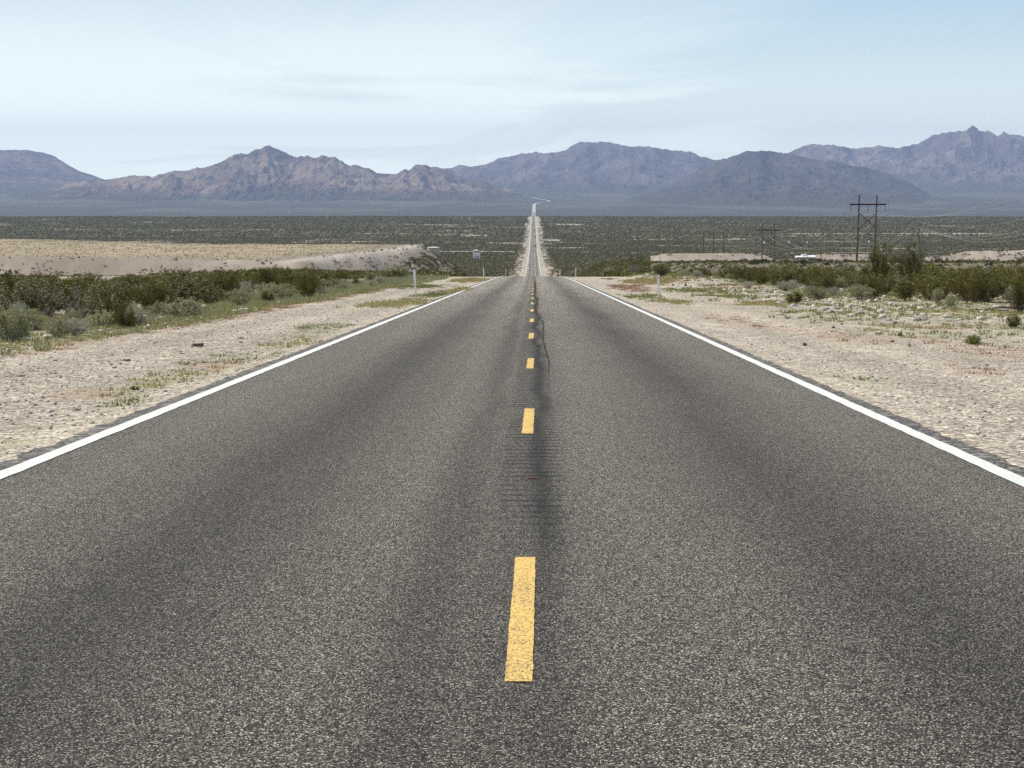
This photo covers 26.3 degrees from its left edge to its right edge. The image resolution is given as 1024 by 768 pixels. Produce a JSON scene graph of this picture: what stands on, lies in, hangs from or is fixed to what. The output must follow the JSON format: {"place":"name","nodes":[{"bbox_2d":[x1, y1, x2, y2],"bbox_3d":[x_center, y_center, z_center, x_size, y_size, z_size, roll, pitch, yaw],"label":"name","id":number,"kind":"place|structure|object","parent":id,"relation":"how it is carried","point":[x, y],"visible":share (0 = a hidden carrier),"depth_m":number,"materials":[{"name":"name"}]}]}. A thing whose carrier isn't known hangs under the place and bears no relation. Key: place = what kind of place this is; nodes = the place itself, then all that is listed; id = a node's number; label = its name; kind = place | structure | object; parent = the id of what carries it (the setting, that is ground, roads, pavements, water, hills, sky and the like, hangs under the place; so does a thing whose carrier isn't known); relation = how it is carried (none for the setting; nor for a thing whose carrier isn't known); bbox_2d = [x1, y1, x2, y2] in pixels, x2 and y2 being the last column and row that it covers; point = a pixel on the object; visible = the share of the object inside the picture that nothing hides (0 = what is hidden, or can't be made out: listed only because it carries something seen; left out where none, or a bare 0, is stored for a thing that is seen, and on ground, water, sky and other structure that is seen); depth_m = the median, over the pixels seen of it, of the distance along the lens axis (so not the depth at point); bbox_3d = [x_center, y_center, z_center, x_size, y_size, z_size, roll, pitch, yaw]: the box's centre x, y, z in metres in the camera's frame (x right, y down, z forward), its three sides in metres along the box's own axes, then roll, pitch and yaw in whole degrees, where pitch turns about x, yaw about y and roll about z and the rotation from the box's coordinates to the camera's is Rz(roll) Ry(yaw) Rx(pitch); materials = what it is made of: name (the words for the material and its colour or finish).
{"place":"outdoors","nodes":[
{"label":"outdoors","id":0,"kind":"place"},
{"bbox_2d":[0,150,103,193],"bbox_3d":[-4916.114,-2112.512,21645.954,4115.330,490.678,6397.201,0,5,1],"label":"mountain range","id":1,"kind":"structure","parent":0,"point":[23,171],"depth_m":21392.97,"materials":[{"name":"grey stone"}]},
{"bbox_2d":[7,145,523,201],"bbox_3d":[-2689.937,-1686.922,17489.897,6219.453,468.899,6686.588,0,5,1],"label":"mountain range","id":2,"kind":"structure","parent":0,"point":[267,173],"depth_m":16914.88,"materials":[{"name":"grey stone"}]},
{"bbox_2d":[0,213,1023,767],"bbox_3d":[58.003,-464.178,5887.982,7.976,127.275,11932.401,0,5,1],"label":"road","id":3,"kind":"structure","parent":0,"point":[532,519],"depth_m":11.14,"materials":[{"name":"grey asphalt"}]},
{"bbox_2d":[0,192,1023,467],"bbox_3d":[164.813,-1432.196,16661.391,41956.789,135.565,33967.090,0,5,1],"label":"ground","id":4,"kind":"structure","parent":0,"point":[994,428],"depth_m":65.28,"materials":[{"name":"beige sand"}]},
{"bbox_2d":[0,269,23,304],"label":"creosote bush","id":5,"kind":"object","parent":4,"relation":"on","point":[9,283],"visible":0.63,"depth_m":65.94,"materials":[{"name":"green plant"}]},
{"bbox_2d":[0,302,45,341],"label":"saltbush","id":6,"kind":"object","parent":4,"relation":"on","point":[16,326],"visible":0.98,"depth_m":45.38,"materials":[{"name":"green plant"}]},
{"bbox_2d":[3,271,63,307],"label":"creosote bush","id":7,"kind":"object","parent":4,"relation":"on","point":[38,276],"visible":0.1,"depth_m":68.10,"materials":[{"name":"green plant"}]},
{"bbox_2d":[0,275,67,316],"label":"creosote bush","id":8,"kind":"object","parent":4,"relation":"on","point":[32,296],"visible":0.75,"depth_m":59.30,"materials":[{"name":"green plant"}]},
{"bbox_2d":[19,309,50,330],"bbox_3d":[-11.397,-1.502,51.762,1.054,0.579,0.995,-2,5,-20],"label":"saltbush","id":9,"kind":"object","parent":4,"relation":"on","point":[37,320],"visible":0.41,"depth_m":51.67,"materials":[{"name":"green plant"}]},
{"bbox_2d":[22,278,62,313],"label":"creosote bush","id":10,"kind":"object","parent":4,"relation":"on","point":[49,283],"visible":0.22,"depth_m":66.42,"materials":[{"name":"green plant"}]},
{"bbox_2d":[23,272,70,313],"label":"creosote bush","id":11,"kind":"object","parent":4,"relation":"on","point":[52,282],"visible":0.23,"depth_m":69.26,"materials":[{"name":"green plant"}]},
{"bbox_2d":[39,317,77,337],"bbox_3d":[-9.752,-1.202,47.176,0.822,0.490,0.982,-2,5,-17],"label":"saltbush","id":12,"kind":"object","parent":4,"relation":"on","point":[59,327],"visible":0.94,"depth_m":47.10,"materials":[{"name":"green plant"}]},
{"bbox_2d":[47,270,77,308],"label":"creosote bush","id":13,"kind":"object","parent":4,"relation":"on","point":[57,275],"visible":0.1,"depth_m":78.97,"materials":[{"name":"green plant"}]},
{"bbox_2d":[61,310,87,321],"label":"saltbush","id":14,"kind":"object","parent":4,"relation":"on","point":[70,314],"visible":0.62,"depth_m":57.14,"materials":[{"name":"green plant"}]},
{"bbox_2d":[66,315,92,335],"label":"saltbush","id":15,"kind":"object","parent":4,"relation":"on","point":[74,330],"visible":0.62,"depth_m":48.27,"materials":[{"name":"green plant"}]},
{"bbox_2d":[58,273,102,312],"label":"creosote bush","id":16,"kind":"object","parent":4,"relation":"on","point":[89,279],"visible":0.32,"depth_m":69.19,"materials":[{"name":"green plant"}]},
{"bbox_2d":[53,277,110,319],"bbox_3d":[-11.850,-2.317,60.359,1.538,1.392,2.153,-1,5,-6],"label":"creosote bush","id":17,"kind":"object","parent":4,"relation":"on","point":[85,299],"visible":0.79,"depth_m":60.19,"materials":[{"name":"green plant"}]},
{"bbox_2d":[80,309,115,326],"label":"saltbush","id":18,"kind":"object","parent":4,"relation":"on","point":[102,321],"visible":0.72,"depth_m":54.62,"materials":[{"name":"green plant"}]},
{"bbox_2d":[80,283,115,317],"bbox_3d":[-12.040,-2.395,63.895,1.295,1.176,1.482,1,5,7],"label":"creosote bush","id":19,"kind":"object","parent":4,"relation":"on","point":[93,312],"visible":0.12,"depth_m":63.70,"materials":[{"name":"green plant"}]},
{"bbox_2d":[90,275,138,320],"bbox_3d":[-10.611,-2.232,58.213,1.214,1.312,1.465,2,5,18],"label":"creosote bush","id":20,"kind":"object","parent":4,"relation":"on","point":[120,297],"visible":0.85,"depth_m":58.10,"materials":[{"name":"green plant"}]},
{"bbox_2d":[103,273,144,304],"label":"creosote bush","id":21,"kind":"object","parent":4,"relation":"on","point":[126,278],"visible":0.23,"depth_m":72.61,"materials":[{"name":"green plant"}]},
{"bbox_2d":[109,306,140,328],"bbox_3d":[-9.518,-1.626,53.649,0.664,0.634,0.738,4,6,35],"label":"creosote bush","id":22,"kind":"object","parent":4,"relation":"on","point":[119,316],"visible":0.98,"depth_m":53.63,"materials":[{"name":"green plant"}]},
{"bbox_2d":[113,273,153,299],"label":"creosote bush","id":23,"kind":"object","parent":4,"relation":"on","point":[140,282],"visible":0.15,"depth_m":88.80,"materials":[{"name":"green plant"}]},
{"bbox_2d":[123,306,159,325],"bbox_3d":[-9.626,-1.734,56.208,1.110,0.566,1.003,3,6,30],"label":"saltbush","id":24,"kind":"object","parent":4,"relation":"on","point":[142,315],"visible":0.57,"depth_m":56.15,"materials":[{"name":"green plant"}]},
{"bbox_2d":[130,275,177,310],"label":"creosote bush","id":25,"kind":"object","parent":4,"relation":"on","point":[155,297],"visible":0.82,"depth_m":71.39,"materials":[{"name":"green plant"}]},
{"bbox_2d":[145,300,170,315],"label":"saltbush","id":26,"kind":"object","parent":4,"relation":"on","point":[153,308],"visible":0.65,"depth_m":65.12,"materials":[{"name":"green plant"}]},
{"bbox_2d":[152,268,190,284],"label":"creosote bush","id":27,"kind":"object","parent":4,"relation":"on","point":[165,271],"visible":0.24,"depth_m":120.20,"materials":[{"name":"green plant"}]},
{"bbox_2d":[2,293,351,350],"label":"verge stones","id":28,"kind":"object","parent":4,"relation":"on","point":[50,335],"visible":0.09,"depth_m":54.16,"materials":[{"name":"beige stone"}]},
{"bbox_2d":[159,296,206,316],"bbox_3d":[-9.556,-2.221,63.900,1.353,0.701,1.276,0,5,5],"label":"saltbush","id":29,"kind":"object","parent":4,"relation":"on","point":[174,308],"visible":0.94,"depth_m":63.82,"materials":[{"name":"green plant"}]},
{"bbox_2d":[159,266,212,303],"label":"creosote bush","id":30,"kind":"object","parent":4,"relation":"on","point":[187,287],"visible":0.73,"depth_m":76.56,"materials":[{"name":"green plant"}]},
{"bbox_2d":[0,238,398,260],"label":"plateau grass","id":31,"kind":"structure","parent":4,"relation":"on","point":[113,245],"depth_m":907.39,"materials":[{"name":"plant"}]},
{"bbox_2d":[9,238,389,260],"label":"plateau shrubs","id":32,"kind":"object","parent":4,"relation":"on","point":[187,248],"visible":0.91,"depth_m":912.25,"materials":[{"name":"green plant"}]},
{"bbox_2d":[199,279,230,304],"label":"creosote bush","id":33,"kind":"object","parent":4,"relation":"on","point":[213,298],"visible":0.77,"depth_m":84.80,"materials":[{"name":"green plant"}]},
{"bbox_2d":[0,274,448,354],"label":"green herbs","id":34,"kind":"object","parent":4,"relation":"on","point":[147,327],"visible":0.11,"depth_m":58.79,"materials":[{"name":"green plant"}]},
{"bbox_2d":[208,272,240,300],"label":"creosote bush","id":35,"kind":"object","parent":4,"relation":"on","point":[222,281],"visible":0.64,"depth_m":91.09,"materials":[{"name":"green plant"}]},
{"bbox_2d":[0,286,464,456],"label":"loose stones","id":36,"kind":"object","parent":4,"relation":"on","point":[78,406],"visible":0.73,"depth_m":34.01,"materials":[{"name":"beige gravel"}]},
{"bbox_2d":[1,238,469,276],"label":"slope shrubs","id":37,"kind":"object","parent":4,"relation":"on","point":[176,259],"visible":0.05,"depth_m":794.38,"materials":[{"name":"green plant"}]},
{"bbox_2d":[222,288,254,305],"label":"saltbush","id":38,"kind":"object","parent":4,"relation":"on","point":[240,299],"visible":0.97,"depth_m":80.78,"materials":[{"name":"green plant"}]},
{"bbox_2d":[35,283,457,429],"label":"shoulder herbs","id":39,"kind":"object","parent":4,"relation":"on","point":[432,294],"visible":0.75,"depth_m":53.16,"materials":[{"name":"green plant"}]},
{"bbox_2d":[234,279,259,294],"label":"saltbush","id":40,"kind":"object","parent":4,"relation":"on","point":[249,283],"visible":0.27,"depth_m":98.52,"materials":[{"name":"green plant"}]},
{"bbox_2d":[242,266,282,286],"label":"creosote bush","id":41,"kind":"object","parent":4,"relation":"on","point":[254,278],"visible":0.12,"depth_m":112.95,"materials":[{"name":"green plant"}]},
{"bbox_2d":[259,291,274,301],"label":"creosote bush","id":42,"kind":"object","parent":4,"relation":"on","point":[270,297],"visible":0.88,"depth_m":89.84,"materials":[{"name":"green plant"}]},
{"bbox_2d":[252,266,282,290],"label":"creosote bush","id":43,"kind":"object","parent":4,"relation":"on","point":[262,277],"visible":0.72,"depth_m":105.74,"materials":[{"name":"green plant"}]},
{"bbox_2d":[254,282,282,292],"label":"saltbush","id":44,"kind":"object","parent":4,"relation":"on","point":[265,287],"visible":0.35,"depth_m":102.77,"materials":[{"name":"green plant"}]},
{"bbox_2d":[261,283,300,298],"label":"saltbush","id":45,"kind":"object","parent":4,"relation":"on","point":[276,291],"visible":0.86,"depth_m":95.24,"materials":[{"name":"green plant"}]},
{"bbox_2d":[268,266,303,289],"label":"creosote bush","id":46,"kind":"object","parent":4,"relation":"on","point":[287,276],"visible":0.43,"depth_m":111.60,"materials":[{"name":"green plant"}]},
{"bbox_2d":[292,265,323,297],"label":"creosote bush","id":47,"kind":"object","parent":4,"relation":"on","point":[311,284],"visible":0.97,"depth_m":95.90,"materials":[{"name":"green plant"}]},
{"bbox_2d":[328,268,347,281],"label":"creosote bush","id":48,"kind":"object","parent":4,"relation":"on","point":[342,276],"visible":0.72,"depth_m":166.94,"materials":[{"name":"green plant"}]},
{"bbox_2d":[72,252,652,281],"bbox_3d":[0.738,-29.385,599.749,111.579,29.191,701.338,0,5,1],"label":"roadside scrub","id":49,"kind":"object","parent":4,"relation":"on","point":[620,268],"visible":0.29,"depth_m":503.73,"materials":[{"name":"green plant"}]},
{"bbox_2d":[376,265,412,277],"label":"creosote bush","id":50,"kind":"object","parent":4,"relation":"on","point":[396,273],"visible":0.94,"depth_m":209.57,"materials":[{"name":"green plant"}]},
{"bbox_2d":[0,276,1016,397],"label":"dry herbs","id":51,"kind":"object","parent":4,"relation":"on","point":[640,281],"visible":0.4,"depth_m":70.02,"materials":[{"name":"beige plant"}]},
{"bbox_2d":[5,217,1011,276],"bbox_3d":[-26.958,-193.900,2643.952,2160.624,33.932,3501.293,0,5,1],"label":"pale scrub","id":52,"kind":"object","parent":4,"relation":"on","point":[569,245],"visible":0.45,"depth_m":2300.92,"materials":[{"name":"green plant"}]},
{"bbox_2d":[0,215,1023,237],"bbox_3d":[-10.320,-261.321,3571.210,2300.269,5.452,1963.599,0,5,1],"label":"valley scrub","id":53,"kind":"object","parent":4,"relation":"on","point":[328,221],"visible":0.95,"depth_m":3347.09,"materials":[{"name":"green plant"}]},
{"bbox_2d":[0,236,1023,258],"bbox_3d":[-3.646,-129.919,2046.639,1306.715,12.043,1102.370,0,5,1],"label":"valley scrub","id":54,"kind":"object","parent":4,"relation":"on","point":[633,248],"visible":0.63,"depth_m":2222.29,"materials":[{"name":"green plant"}]},
{"bbox_2d":[0,276,1023,397],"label":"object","id":55,"kind":"object","parent":4,"relation":"on","point":[620,286],"visible":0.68,"depth_m":53.77,"materials":[{"name":"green plant"}]},
{"bbox_2d":[509,228,560,275],"bbox_3d":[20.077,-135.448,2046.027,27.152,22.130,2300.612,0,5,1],"label":"verge scrub","id":56,"kind":"object","parent":4,"relation":"on","point":[545,261],"visible":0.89,"depth_m":1656.65,"materials":[{"name":"beige plant"}]},
{"bbox_2d":[104,267,1017,282],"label":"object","id":57,"kind":"object","parent":4,"relation":"on","point":[357,274],"visible":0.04,"depth_m":247.95,"materials":[{"name":"green plant"}]},
{"bbox_2d":[648,260,670,275],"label":"creosote bush","id":58,"kind":"object","parent":4,"relation":"on","point":[661,270],"visible":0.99,"depth_m":196.15,"materials":[{"name":"green plant"}]},
{"bbox_2d":[407,248,1023,276],"bbox_3d":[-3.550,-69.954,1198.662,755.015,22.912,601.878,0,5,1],"label":"valley scrub","id":59,"kind":"object","parent":4,"relation":"on","point":[566,267],"visible":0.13,"depth_m":1147.27,"materials":[{"name":"green plant"}]},
{"bbox_2d":[716,267,729,277],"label":"creosote bush","id":60,"kind":"object","parent":4,"relation":"on","point":[723,274],"visible":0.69,"depth_m":186.67,"materials":[{"name":"green plant"}]},
{"bbox_2d":[731,265,758,281],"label":"creosote bush","id":61,"kind":"object","parent":4,"relation":"on","point":[743,272],"visible":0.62,"depth_m":163.61,"materials":[{"name":"green plant"}]},
{"bbox_2d":[754,267,772,282],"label":"creosote bush","id":62,"kind":"object","parent":4,"relation":"on","point":[763,272],"visible":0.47,"depth_m":171.01,"materials":[{"name":"green plant"}]},
{"bbox_2d":[756,223,780,259],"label":"power pole","id":63,"kind":"object","parent":4,"relation":"on","point":[762,230],"visible":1,"depth_m":851.35,"materials":[{"name":"brown wood"}]},
{"bbox_2d":[764,261,801,283],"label":"creosote bush","id":64,"kind":"object","parent":4,"relation":"on","point":[787,275],"visible":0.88,"depth_m":138.99,"materials":[{"name":"green plant"}]},
{"bbox_2d":[781,292,806,302],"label":"creosote bush","id":65,"kind":"object","parent":4,"relation":"on","point":[796,299],"visible":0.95,"depth_m":87.06,"materials":[{"name":"green plant"}]},
{"bbox_2d":[574,249,1023,274],"bbox_3d":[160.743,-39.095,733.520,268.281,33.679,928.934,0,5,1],"label":"sparse shrubs","id":66,"kind":"object","parent":4,"relation":"on","point":[989,262],"visible":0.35,"depth_m":333.89,"materials":[{"name":"green plant"}]},
{"bbox_2d":[594,280,1023,457],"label":"loose stones","id":67,"kind":"object","parent":4,"relation":"on","point":[981,418],"visible":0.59,"depth_m":36.94,"materials":[{"name":"beige gravel"}]},
{"bbox_2d":[805,265,824,280],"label":"creosote bush","id":68,"kind":"object","parent":4,"relation":"on","point":[813,271],"visible":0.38,"depth_m":177.63,"materials":[{"name":"green plant"}]},
{"bbox_2d":[800,286,836,299],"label":"saltbush","id":69,"kind":"object","parent":4,"relation":"on","point":[815,295],"visible":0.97,"depth_m":97.07,"materials":[{"name":"green plant"}]},
{"bbox_2d":[616,271,1023,380],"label":"patchy herbs","id":70,"kind":"object","parent":4,"relation":"on","point":[726,294],"visible":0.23,"depth_m":83.14,"materials":[{"name":"green plant"}]},
{"bbox_2d":[624,274,1023,322],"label":"berm stones","id":71,"kind":"object","parent":4,"relation":"on","point":[879,310],"visible":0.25,"depth_m":79.18,"materials":[{"name":"beige stone"}]},
{"bbox_2d":[813,266,842,290],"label":"creosote bush","id":72,"kind":"object","parent":4,"relation":"on","point":[827,281],"visible":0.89,"depth_m":118.01,"materials":[{"name":"green plant"}]},
{"bbox_2d":[651,260,1023,275],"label":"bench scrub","id":73,"kind":"object","parent":4,"relation":"on","point":[823,262],"visible":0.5,"depth_m":325.59,"materials":[{"name":"green plant"}]},
{"bbox_2d":[833,266,855,278],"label":"creosote bush","id":74,"kind":"object","parent":4,"relation":"on","point":[841,271],"visible":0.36,"depth_m":153.90,"materials":[{"name":"green plant"}]},
{"bbox_2d":[840,273,871,289],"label":"creosote bush","id":75,"kind":"object","parent":4,"relation":"on","point":[858,281],"visible":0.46,"depth_m":111.42,"materials":[{"name":"green plant"}]},
{"bbox_2d":[839,284,875,299],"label":"saltbush","id":76,"kind":"object","parent":4,"relation":"on","point":[857,292],"visible":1,"depth_m":90.97,"materials":[{"name":"green plant"}]},
{"bbox_2d":[850,194,885,260],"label":"power pole","id":77,"kind":"object","parent":4,"relation":"on","point":[875,214],"visible":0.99,"depth_m":582.48,"materials":[{"name":"brown wood"}]},
{"bbox_2d":[862,278,884,299],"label":"creosote bush","id":78,"kind":"object","parent":4,"relation":"on","point":[876,294],"visible":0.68,"depth_m":97.83,"materials":[{"name":"green plant"}]},
{"bbox_2d":[864,241,895,285],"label":"creosote bush","id":79,"kind":"object","parent":4,"relation":"on","point":[883,268],"visible":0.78,"depth_m":117.25,"materials":[{"name":"green plant"}]},
{"bbox_2d":[872,272,897,294],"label":"creosote bush","id":80,"kind":"object","parent":4,"relation":"on","point":[889,285],"visible":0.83,"depth_m":103.58,"materials":[{"name":"green plant"}]},
{"bbox_2d":[890,245,911,280],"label":"creosote bush","id":81,"kind":"object","parent":4,"relation":"on","point":[901,267],"visible":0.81,"depth_m":128.55,"materials":[{"name":"green plant"}]},
{"bbox_2d":[892,276,919,301],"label":"creosote bush","id":82,"kind":"object","parent":4,"relation":"on","point":[902,292],"visible":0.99,"depth_m":91.45,"materials":[{"name":"green plant"}]},
{"bbox_2d":[904,241,926,287],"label":"creosote bush","id":83,"kind":"object","parent":4,"relation":"on","point":[914,258],"visible":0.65,"depth_m":128.53,"materials":[{"name":"green plant"}]},
{"bbox_2d":[907,263,959,291],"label":"creosote bush","id":84,"kind":"object","parent":4,"relation":"on","point":[934,273],"visible":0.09,"depth_m":98.79,"materials":[{"name":"green plant"}]},
{"bbox_2d":[907,264,960,300],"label":"creosote bush","id":85,"kind":"object","parent":4,"relation":"on","point":[930,284],"visible":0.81,"depth_m":92.36,"materials":[{"name":"green plant"}]},
{"bbox_2d":[928,288,945,302],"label":"saltbush","id":86,"kind":"object","parent":4,"relation":"on","point":[937,296],"visible":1,"depth_m":86.28,"materials":[{"name":"green plant"}]},
{"bbox_2d":[943,293,958,306],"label":"saltbush","id":87,"kind":"object","parent":4,"relation":"on","point":[951,301],"visible":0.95,"depth_m":78.34,"materials":[{"name":"green plant"}]},
{"bbox_2d":[947,269,993,296],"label":"creosote bush","id":88,"kind":"object","parent":4,"relation":"on","point":[963,275],"visible":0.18,"depth_m":93.27,"materials":[{"name":"green plant"}]},
{"bbox_2d":[949,274,997,302],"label":"creosote bush","id":89,"kind":"object","parent":4,"relation":"on","point":[977,288],"visible":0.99,"depth_m":84.83,"materials":[{"name":"green plant"}]},
{"bbox_2d":[962,334,984,344],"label":"shrub","id":90,"kind":"object","parent":4,"relation":"on","point":[973,339],"visible":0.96,"depth_m":43.21,"materials":[{"name":"green plant"}]},
{"bbox_2d":[960,266,1011,302],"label":"creosote bush","id":91,"kind":"object","parent":4,"relation":"on","point":[1000,287],"visible":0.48,"depth_m":86.88,"materials":[{"name":"green plant"}]},
{"bbox_2d":[986,262,1018,294],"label":"creosote bush","id":92,"kind":"object","parent":4,"relation":"on","point":[1009,269],"visible":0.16,"depth_m":106.00,"materials":[{"name":"green plant"}]},
{"bbox_2d":[994,271,1016,299],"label":"creosote bush","id":93,"kind":"object","parent":4,"relation":"on","point":[1009,278],"visible":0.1,"depth_m":90.89,"materials":[{"name":"green plant"}]},
{"bbox_2d":[1002,262,1023,295],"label":"creosote bush","id":94,"kind":"object","parent":4,"relation":"on","point":[1019,277],"visible":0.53,"depth_m":85.72,"materials":[{"name":"green plant"}]},
{"bbox_2d":[1006,313,1021,326],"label":"shrub","id":95,"kind":"object","parent":4,"relation":"on","point":[1013,322],"visible":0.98,"depth_m":54.88,"materials":[{"name":"green plant"}]},
{"bbox_2d":[1005,279,1023,312],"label":"creosote bush","id":96,"kind":"object","parent":4,"relation":"on","point":[1018,298],"visible":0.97,"depth_m":73.52,"materials":[{"name":"green plant"}]},
{"bbox_2d":[0,0,1023,179],"label":"sky","id":97,"kind":"structure","parent":0,"point":[108,89],"materials":[{"name":"blue"}]},
{"bbox_2d":[442,141,724,193],"bbox_3d":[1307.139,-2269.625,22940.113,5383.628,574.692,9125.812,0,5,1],"label":"mountain range","id":98,"kind":"structure","parent":0,"point":[600,167],"depth_m":22826.74,"materials":[{"name":"grey stone"}]},
{"bbox_2d":[624,150,938,206],"bbox_3d":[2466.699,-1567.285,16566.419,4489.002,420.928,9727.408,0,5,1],"label":"mountain range","id":99,"kind":"structure","parent":0,"point":[761,178],"depth_m":15794.29,"materials":[{"name":"grey stone"}]},
{"bbox_2d":[787,126,1023,192],"bbox_3d":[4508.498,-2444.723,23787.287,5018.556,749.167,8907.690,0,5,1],"label":"mountain range","id":100,"kind":"structure","parent":0,"point":[972,159],"depth_m":23420.94,"materials":[{"name":"grey stone"}]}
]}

